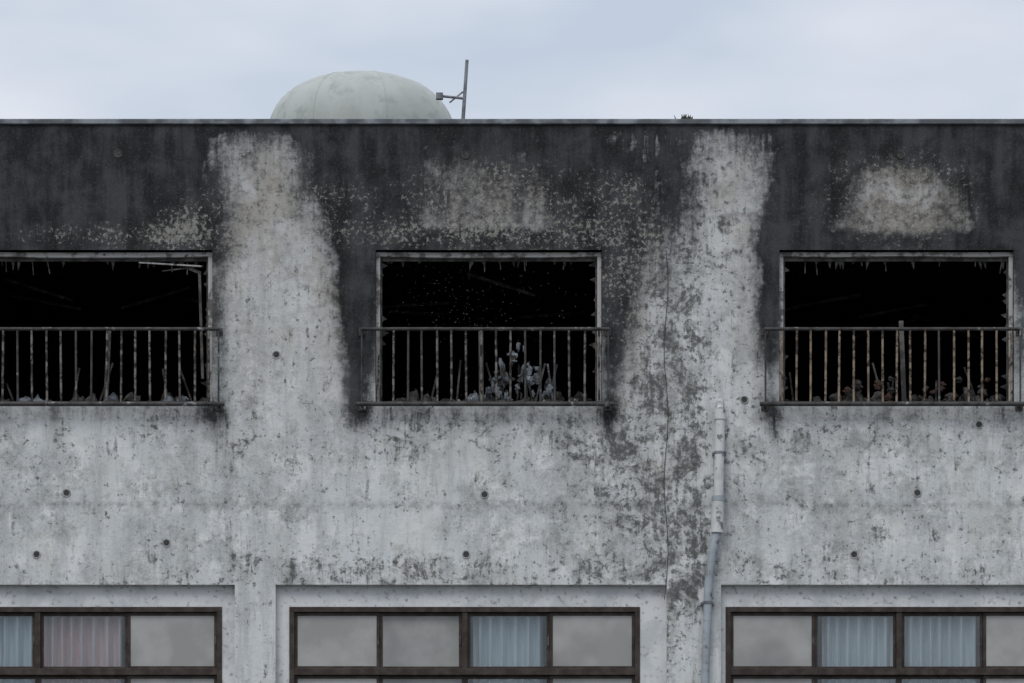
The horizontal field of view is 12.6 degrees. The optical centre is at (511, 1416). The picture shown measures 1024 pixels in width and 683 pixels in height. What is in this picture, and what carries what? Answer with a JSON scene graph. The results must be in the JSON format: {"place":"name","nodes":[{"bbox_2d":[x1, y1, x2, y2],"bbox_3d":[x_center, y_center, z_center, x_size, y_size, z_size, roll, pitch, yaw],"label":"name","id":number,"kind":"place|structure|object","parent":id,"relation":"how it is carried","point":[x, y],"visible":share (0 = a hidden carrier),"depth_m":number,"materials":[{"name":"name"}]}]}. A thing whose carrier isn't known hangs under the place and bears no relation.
{"place":"outdoors","nodes":[
{"label":"outdoors","id":0,"kind":"place"},
{"bbox_2d":[270,71,451,118],"bbox_3d":[-1.792,-14.610,55.000,2.345,2.620,2.345,0,0,0],"label":"water tank","id":1,"kind":"object","parent":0,"point":[359,95],"visible":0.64,"depth_m":54.06,"materials":[{"name":"plastic"}]},
{"bbox_2d":[436,60,468,118],"bbox_3d":[-0.669,-14.453,53.200,0.409,2.306,0.240,0,0,0],"label":"roof antenna","id":2,"kind":"object","parent":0,"point":[440,96],"visible":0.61,"depth_m":53.18,"materials":[{"name":"grey metal"}]},
{"bbox_2d":[396,263,585,394],"bbox_3d":[-0.272,-11.860,50.349,2.174,1.487,0.302,0,0,0],"label":"falling ash","id":3,"kind":"object","parent":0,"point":[467,298],"visible":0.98,"depth_m":50.34},
{"bbox_2d":[0,0,1023,118],"label":"sky","id":4,"kind":"structure","parent":0,"point":[60,59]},
{"label":"ground","id":5,"kind":"structure","parent":0,"visible":0},
{"bbox_2d":[0,255,1005,682],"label":"floors and partitions","id":6,"kind":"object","parent":5,"relation":"on","point":[948,293],"visible":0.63,"depth_m":55.34,"materials":[{"name":"black"}]},
{"bbox_2d":[0,250,1012,251],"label":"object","id":7,"kind":"structure","parent":5,"relation":"on","point":[387,250],"depth_m":50.02,"materials":[{"name":"paint"}]},
{"bbox_2d":[0,277,206,400],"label":"burnt debris","id":8,"kind":"object","parent":7,"relation":"attached to","point":[113,396],"visible":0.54,"depth_m":51.35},
{"bbox_2d":[380,272,591,400],"bbox_3d":[-0.324,-11.703,51.712,2.481,1.922,3.074,0,0,0],"label":"burnt debris","id":9,"kind":"object","parent":7,"relation":"attached to","point":[504,381],"visible":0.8,"depth_m":50.41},
{"bbox_2d":[785,294,1005,400],"bbox_3d":[4.148,-11.727,51.694,2.454,1.866,3.011,0,0,0],"label":"burnt debris","id":10,"kind":"object","parent":7,"relation":"attached to","point":[876,396],"visible":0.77,"depth_m":50.46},
{"bbox_2d":[0,124,1023,682],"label":"facade wall","id":11,"kind":"structure","parent":5,"relation":"on","point":[290,466],"depth_m":50.00,"materials":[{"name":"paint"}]},
{"bbox_2d":[0,252,211,401],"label":"burnt window frame","id":12,"kind":"object","parent":11,"relation":"in","point":[153,258],"visible":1,"depth_m":50.09,"materials":[{"name":"grey metal"}]},
{"bbox_2d":[0,327,223,410],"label":"window railing","id":13,"kind":"object","parent":11,"relation":"attached to","point":[219,405],"depth_m":49.85,"materials":[{"name":"grey metal"}]},
{"bbox_2d":[0,586,234,682],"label":"window surround","id":14,"kind":"object","parent":11,"relation":"attached to","point":[223,597],"visible":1,"depth_m":50.10,"materials":[{"name":"paint"}]},
{"bbox_2d":[0,616,121,682],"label":"curtain","id":15,"kind":"object","parent":14,"relation":"hanging from","point":[82,641],"visible":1,"depth_m":50.27,"materials":[{"name":"grey fabric"}]},
{"bbox_2d":[0,607,221,682],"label":"sliding window","id":16,"kind":"structure","parent":14,"relation":"attached to","point":[173,644],"depth_m":50.14,"materials":[{"name":"brown metal"}]},
{"bbox_2d":[276,586,666,682],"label":"window surround","id":17,"kind":"object","parent":11,"relation":"attached to","point":[650,602],"visible":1,"depth_m":50.10,"materials":[{"name":"paint"}]},
{"bbox_2d":[289,607,639,682],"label":"sliding window","id":18,"kind":"structure","parent":17,"relation":"attached to","point":[411,644],"depth_m":50.14,"materials":[{"name":"brown metal"}]},
{"bbox_2d":[473,616,542,682],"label":"curtain","id":19,"kind":"object","parent":17,"relation":"hanging from","point":[507,641],"visible":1,"depth_m":50.27,"materials":[{"name":"fabric"}]},
{"bbox_2d":[356,327,613,410],"bbox_3d":[-0.291,-11.320,49.917,2.781,0.893,0.164,0,0,0],"label":"window railing","id":20,"kind":"object","parent":11,"relation":"attached to","point":[362,405],"depth_m":49.85,"materials":[{"name":"grey metal"}]},
{"bbox_2d":[376,252,600,401],"bbox_3d":[-0.252,-11.777,50.107,2.440,1.666,0.085,0,0,0],"label":"burnt window frame","id":21,"kind":"object","parent":11,"relation":"in","point":[484,257],"visible":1,"depth_m":50.07,"materials":[{"name":"grey metal"}]},
{"bbox_2d":[32,149,982,558],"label":"formwork tie holes","id":22,"kind":"object","parent":11,"relation":"attached to","point":[744,399],"visible":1,"depth_m":50.00,"materials":[{"name":"black concrete"}]},
{"bbox_2d":[0,119,1023,123],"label":"parapet coping","id":23,"kind":"object","parent":11,"relation":"on","point":[511,121],"visible":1,"depth_m":49.97,"materials":[{"name":"concrete"}]},
{"bbox_2d":[674,114,692,118],"bbox_3d":[1.855,-14.059,50.001,0.209,0.074,0.058,0,0,0],"label":"parapet weed","id":24,"kind":"object","parent":23,"relation":"on","point":[685,117],"visible":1,"depth_m":49.99,"materials":[{"name":"green plant"}]},
{"bbox_2d":[664,252,667,599],"bbox_3d":[1.665,-10.721,49.988,0.055,3.780,0.008,0,0,0],"label":"wall cable","id":25,"kind":"object","parent":11,"relation":"attached to","point":[667,427],"depth_m":49.98,"materials":[{"name":"black rubber"}]},
{"bbox_2d":[700,399,725,682],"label":"drain pipe","id":26,"kind":"object","parent":11,"relation":"attached to","point":[718,501],"visible":1,"depth_m":49.88,"materials":[{"name":"white plastic"}]},
{"bbox_2d":[721,586,1023,682],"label":"window surround","id":27,"kind":"object","parent":11,"relation":"attached to","point":[872,596],"visible":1,"depth_m":50.10,"materials":[{"name":"paint"}]},
{"bbox_2d":[726,607,1023,682],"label":"sliding window","id":28,"kind":"structure","parent":27,"relation":"attached to","point":[771,644],"depth_m":50.14,"materials":[{"name":"grey glass"}]},
{"bbox_2d":[822,616,975,682],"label":"curtain","id":29,"kind":"object","parent":27,"relation":"hanging from","point":[929,641],"visible":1,"depth_m":50.27,"materials":[{"name":"fabric"}]},
{"bbox_2d":[760,327,1023,410],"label":"window railing","id":30,"kind":"object","parent":11,"relation":"attached to","point":[765,405],"depth_m":49.85,"materials":[{"name":"black metal"}]},
{"bbox_2d":[779,252,1012,401],"bbox_3d":[4.158,-11.777,50.108,2.530,1.666,0.085,0,0,0],"label":"burnt window frame","id":31,"kind":"object","parent":11,"relation":"in","point":[840,258],"visible":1,"depth_m":50.09,"materials":[{"name":"grey metal"}]}
]}

